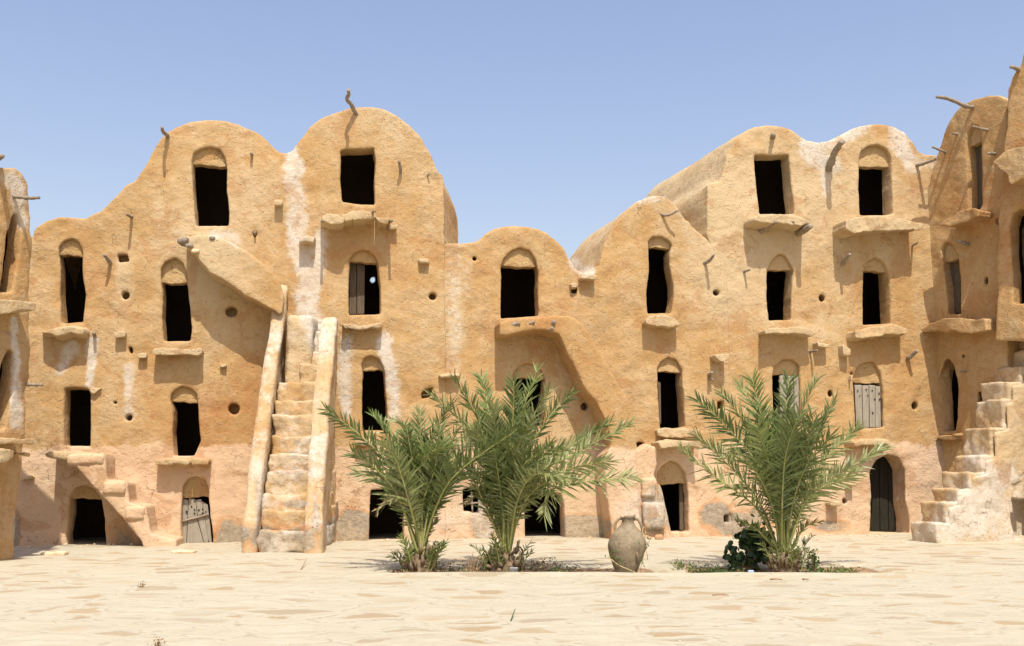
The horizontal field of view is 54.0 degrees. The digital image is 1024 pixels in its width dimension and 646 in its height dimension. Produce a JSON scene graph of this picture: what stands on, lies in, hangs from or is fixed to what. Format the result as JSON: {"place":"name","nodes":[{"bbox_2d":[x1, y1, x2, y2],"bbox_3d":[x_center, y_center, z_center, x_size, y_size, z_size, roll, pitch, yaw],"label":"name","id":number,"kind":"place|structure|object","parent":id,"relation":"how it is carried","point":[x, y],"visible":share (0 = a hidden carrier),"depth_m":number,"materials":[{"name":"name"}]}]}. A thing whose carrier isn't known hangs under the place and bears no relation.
{"place":"outdoors","nodes":[
{"label":"outdoors","id":0,"kind":"place"},
{"bbox_2d":[0,530,1023,645],"bbox_3d":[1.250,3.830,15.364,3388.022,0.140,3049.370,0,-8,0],"label":"ground","id":1,"kind":"structure","parent":0,"point":[883,596],"depth_m":12.36,"materials":[{"name":"beige sand"}]},
{"bbox_2d":[0,154,42,559],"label":"granary building","id":2,"kind":"structure","parent":1,"relation":"on","point":[16,306],"depth_m":17.72,"materials":[{"name":"paint"}]},
{"bbox_2d":[0,350,13,428],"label":"window","id":3,"kind":"structure","parent":2,"relation":"in","point":[7,366],"depth_m":17.70,"materials":[{"name":"paint"}]},
{"bbox_2d":[0,214,19,292],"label":"window","id":4,"kind":"structure","parent":2,"relation":"in","point":[12,235],"depth_m":18.00,"materials":[{"name":"paint"}]},
{"bbox_2d":[40,551,68,554],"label":"stone slab","id":5,"kind":"structure","parent":1,"relation":"on","point":[56,553],"depth_m":18.25,"materials":[{"name":"beige stone"}]},
{"bbox_2d":[153,636,164,645],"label":"weed","id":6,"kind":"object","parent":1,"relation":"on","point":[158,643],"visible":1,"depth_m":9.03,"materials":[{"name":"beige plant"}]},
{"bbox_2d":[171,550,196,552],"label":"stone slab","id":7,"kind":"structure","parent":1,"relation":"on","point":[184,551],"depth_m":18.59,"materials":[{"name":"beige stone"}]},
{"bbox_2d":[14,89,457,552],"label":"granary building","id":8,"kind":"structure","parent":1,"relation":"on","point":[216,316],"depth_m":21.69,"materials":[{"name":"paint"}]},
{"bbox_2d":[59,239,85,323],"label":"window","id":9,"kind":"structure","parent":8,"relation":"in","point":[72,301],"depth_m":22.87,"materials":[{"name":"paint"}]},
{"bbox_2d":[64,388,90,446],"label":"window","id":10,"kind":"structure","parent":8,"relation":"in","point":[77,413],"depth_m":22.97,"materials":[{"name":"paint"}]},
{"bbox_2d":[67,485,105,543],"bbox_3d":[-9.028,4.029,21.985,1.577,1.511,2.523,0,-8,0],"label":"doorway","id":11,"kind":"structure","parent":8,"relation":"in","point":[86,518],"depth_m":22.80,"materials":[{"name":"paint"}]},
{"bbox_2d":[161,258,191,340],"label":"window","id":12,"kind":"structure","parent":8,"relation":"in","point":[177,325],"depth_m":23.85,"materials":[{"name":"paint"}]},
{"bbox_2d":[171,387,200,455],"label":"window","id":13,"kind":"structure","parent":8,"relation":"in","point":[186,430],"depth_m":23.53,"materials":[{"name":"paint"}]},
{"bbox_2d":[181,476,212,542],"bbox_3d":[-6.824,3.990,22.331,1.148,1.696,2.281,1,-8,-10],"label":"doorway","id":14,"kind":"structure","parent":8,"relation":"in","point":[196,523],"depth_m":21.30,"materials":[{"name":"paint"}]},
{"bbox_2d":[192,148,228,225],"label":"window","id":15,"kind":"structure","parent":8,"relation":"in","point":[209,167],"depth_m":24.38,"materials":[{"name":"paint"}]},
{"bbox_2d":[340,148,375,204],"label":"window","id":16,"kind":"structure","parent":8,"relation":"in","point":[357,174],"depth_m":25.06,"materials":[{"name":"paint"}]},
{"bbox_2d":[348,250,380,314],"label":"window","id":17,"kind":"structure","parent":8,"relation":"in","point":[364,296],"depth_m":22.85,"materials":[{"name":"paint"}]},
{"bbox_2d":[362,356,386,430],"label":"window","id":18,"kind":"structure","parent":8,"relation":"in","point":[373,381],"depth_m":24.41,"materials":[{"name":"paint"}]},
{"bbox_2d":[369,489,403,539],"bbox_3d":[-2.965,4.227,23.016,1.545,1.385,2.440,0,-8,0],"label":"doorway","id":19,"kind":"structure","parent":8,"relation":"in","point":[387,520],"depth_m":24.09,"materials":[{"name":"paint"}]},
{"bbox_2d":[386,549,404,567],"bbox_3d":[-1.865,3.809,16.199,0.279,0.393,0.299,-6,-10,37],"label":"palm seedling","id":20,"kind":"object","parent":1,"relation":"on","point":[400,561],"visible":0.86,"depth_m":16.19,"materials":[{"name":"green plant"}]},
{"bbox_2d":[318,393,528,571],"bbox_3d":[-1.393,2.570,15.905,3.403,2.938,2.142,0,-8,0],"label":"date palm","id":21,"kind":"object","parent":1,"relation":"on","point":[416,481],"visible":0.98,"depth_m":15.62,"materials":[{"name":"green plant"}]},
{"bbox_2d":[459,551,485,571],"bbox_3d":[-0.608,3.736,15.567,0.423,0.370,0.340,-7,-11,40],"label":"dry weed","id":22,"kind":"object","parent":1,"relation":"on","point":[472,567],"visible":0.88,"depth_m":15.59,"materials":[{"name":"brown plant"}]},
{"bbox_2d":[389,557,577,572],"bbox_3d":[-0.419,3.886,15.929,2.942,0.292,1.594,0,-8,0],"label":"ground cover","id":23,"kind":"object","parent":1,"relation":"on","point":[556,568],"visible":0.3,"depth_m":16.03,"materials":[{"name":"green plant"}]},
{"bbox_2d":[481,553,493,571],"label":"weed","id":24,"kind":"object","parent":1,"relation":"on","point":[487,558],"visible":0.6,"depth_m":15.86,"materials":[{"name":"green plant"}]},
{"bbox_2d":[10,534,1000,644],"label":"pebbles","id":25,"kind":"object","parent":1,"relation":"on","point":[498,575],"visible":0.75,"depth_m":20.46,"materials":[{"name":"stone"}]},
{"bbox_2d":[509,567,517,571],"bbox_3d":[0.023,3.771,15.175,0.126,0.164,0.065,1,-8,-9],"label":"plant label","id":26,"kind":"object","parent":1,"relation":"on","point":[513,569],"visible":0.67,"depth_m":15.16,"materials":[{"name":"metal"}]},
{"bbox_2d":[422,361,647,571],"bbox_3d":[0.293,2.261,15.719,3.607,3.491,2.207,0,-8,0],"label":"date palm","id":27,"kind":"object","parent":1,"relation":"on","point":[510,486],"visible":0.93,"depth_m":15.68,"materials":[{"name":"green plant"}]},
{"bbox_2d":[438,196,732,538],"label":"granary building","id":28,"kind":"structure","parent":1,"relation":"on","point":[624,315],"depth_m":23.26,"materials":[{"name":"paint"}]},
{"bbox_2d":[463,486,482,513],"bbox_3d":[-1.001,3.922,23.085,0.940,0.855,1.562,1,-8,-10],"label":"window","id":29,"kind":"structure","parent":28,"relation":"in","point":[470,508],"depth_m":23.82,"materials":[{"name":"paint"}]},
{"bbox_2d":[500,248,537,318],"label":"window","id":30,"kind":"structure","parent":28,"relation":"in","point":[519,272],"depth_m":25.86,"materials":[{"name":"paint"}]},
{"bbox_2d":[513,364,544,426],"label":"window","id":31,"kind":"structure","parent":28,"relation":"in","point":[525,369],"depth_m":23.27,"materials":[{"name":"paint"}]},
{"bbox_2d":[524,494,564,536],"bbox_3d":[0.460,4.417,23.935,1.807,1.276,2.903,0,-8,0],"label":"doorway","id":32,"kind":"structure","parent":28,"relation":"in","point":[532,523],"depth_m":25.22,"materials":[{"name":"paint"}]},
{"bbox_2d":[646,237,672,313],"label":"window","id":33,"kind":"structure","parent":28,"relation":"in","point":[659,292],"depth_m":25.31,"materials":[{"name":"paint"}]},
{"bbox_2d":[657,358,684,427],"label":"window","id":34,"kind":"structure","parent":28,"relation":"in","point":[669,374],"depth_m":24.71,"materials":[{"name":"paint"}]},
{"bbox_2d":[657,461,688,531],"bbox_3d":[3.407,4.062,24.493,1.631,1.895,2.928,0,-8,0],"label":"doorway","id":35,"kind":"structure","parent":28,"relation":"in","point":[671,478],"depth_m":23.33,"materials":[{"name":"paint"}]},
{"bbox_2d":[608,515,646,572],"bbox_3d":[1.766,3.401,15.427,0.591,0.905,0.589,0,-8,0],"label":"clay jar","id":36,"kind":"object","parent":1,"relation":"on","point":[626,538],"visible":0.91,"depth_m":15.23,"materials":[{"name":"beige ceramic"}]},
{"bbox_2d":[605,527,650,572],"bbox_3d":[1.785,3.463,15.198,0.700,0.724,0.359,1,-8,-9],"label":"vine","id":37,"kind":"object","parent":1,"relation":"on","point":[640,559],"visible":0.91,"depth_m":15.22,"materials":[{"name":"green plant"}]},
{"bbox_2d":[655,534,662,539],"bbox_3d":[3.230,4.725,22.092,0.191,0.161,0.159,0,-8,0],"label":"stone","id":38,"kind":"object","parent":1,"relation":"on","point":[658,536],"visible":0.77,"depth_m":22.03,"materials":[{"name":"stone"}]},
{"bbox_2d":[669,559,748,572],"bbox_3d":[3.070,3.879,15.964,1.416,0.292,1.041,0,-8,0],"label":"ground cover","id":39,"kind":"object","parent":1,"relation":"on","point":[707,570],"visible":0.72,"depth_m":15.86,"materials":[{"name":"green plant"}]},
{"bbox_2d":[721,514,776,571],"bbox_3d":[3.815,3.593,16.225,0.992,1.026,0.821,0,-8,0],"label":"bush","id":40,"kind":"object","parent":1,"relation":"on","point":[753,555],"visible":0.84,"depth_m":16.04,"materials":[{"name":"green plant"}]},
{"bbox_2d":[674,367,896,571],"bbox_3d":[4.368,2.305,15.745,3.660,3.404,2.228,0,-8,0],"label":"date palm","id":41,"kind":"object","parent":1,"relation":"on","point":[779,463],"visible":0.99,"depth_m":15.76,"materials":[{"name":"green plant"}]},
{"bbox_2d":[645,124,953,536],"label":"granary building","id":42,"kind":"structure","parent":1,"relation":"on","point":[822,250],"depth_m":24.55,"materials":[{"name":"paint"}]},
{"bbox_2d":[754,155,793,213],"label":"window","id":43,"kind":"structure","parent":42,"relation":"in","point":[772,173],"depth_m":26.14,"materials":[{"name":"paint"}]},
{"bbox_2d":[766,254,792,320],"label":"window","id":44,"kind":"structure","parent":42,"relation":"in","point":[779,272],"depth_m":25.45,"materials":[{"name":"paint"}]},
{"bbox_2d":[772,359,800,426],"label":"window","id":45,"kind":"structure","parent":42,"relation":"in","point":[787,364],"depth_m":24.15,"materials":[{"name":"paint"}]},
{"bbox_2d":[853,362,882,427],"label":"window","id":46,"kind":"structure","parent":42,"relation":"in","point":[867,386],"depth_m":24.43,"materials":[{"name":"paint"}]},
{"bbox_2d":[858,145,891,215],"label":"window","id":47,"kind":"structure","parent":42,"relation":"in","point":[874,182],"depth_m":25.67,"materials":[{"name":"paint"}]},
{"bbox_2d":[862,257,889,324],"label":"window","id":48,"kind":"structure","parent":42,"relation":"in","point":[875,295],"depth_m":25.79,"materials":[{"name":"paint"}]},
{"bbox_2d":[869,455,908,532],"bbox_3d":[8.725,4.199,25.666,2.070,2.165,3.356,0,-8,0],"label":"doorway","id":49,"kind":"structure","parent":42,"relation":"in","point":[888,512],"depth_m":24.64,"materials":[{"name":"paint"}]},
{"bbox_2d":[805,549,819,571],"bbox_3d":[4.760,3.762,15.902,0.260,0.398,0.252,7,-11,-41],"label":"weed","id":50,"kind":"object","parent":1,"relation":"on","point":[814,562],"visible":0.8,"depth_m":15.86,"materials":[{"name":"green plant"}]},
{"bbox_2d":[805,563,859,572],"bbox_3d":[5.095,3.905,15.820,1.094,0.237,0.823,0,-8,0],"label":"ground cover","id":51,"kind":"object","parent":1,"relation":"on","point":[838,570],"visible":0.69,"depth_m":15.81,"materials":[{"name":"green plant"}]},
{"bbox_2d":[911,55,1023,542],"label":"granary building","id":52,"kind":"structure","parent":1,"relation":"on","point":[979,496],"depth_m":22.27,"materials":[{"name":"paint"}]},
{"bbox_2d":[1010,209,1023,303],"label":"window","id":53,"kind":"structure","parent":52,"relation":"in","point":[1017,223],"depth_m":22.94,"materials":[{"name":"paint"}]},
{"bbox_2d":[921,95,1023,471],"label":"granary building","id":54,"kind":"structure","parent":1,"relation":"on","point":[964,195],"depth_m":24.10,"materials":[{"name":"paint"}]},
{"bbox_2d":[940,359,958,430],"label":"window","id":55,"kind":"structure","parent":54,"relation":"in","point":[955,389],"depth_m":25.03,"materials":[{"name":"paint"}]},
{"bbox_2d":[942,242,960,313],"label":"window","id":56,"kind":"structure","parent":54,"relation":"in","point":[949,254],"depth_m":24.73,"materials":[{"name":"paint"}]},
{"bbox_2d":[967,128,982,209],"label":"window","id":57,"kind":"structure","parent":54,"relation":"in","point":[974,145],"depth_m":24.30,"materials":[{"name":"paint"}]},
{"bbox_2d":[0,0,1023,282],"label":"sky","id":58,"kind":"structure","parent":0,"point":[555,118],"materials":[{"name":"blue"}]}
]}

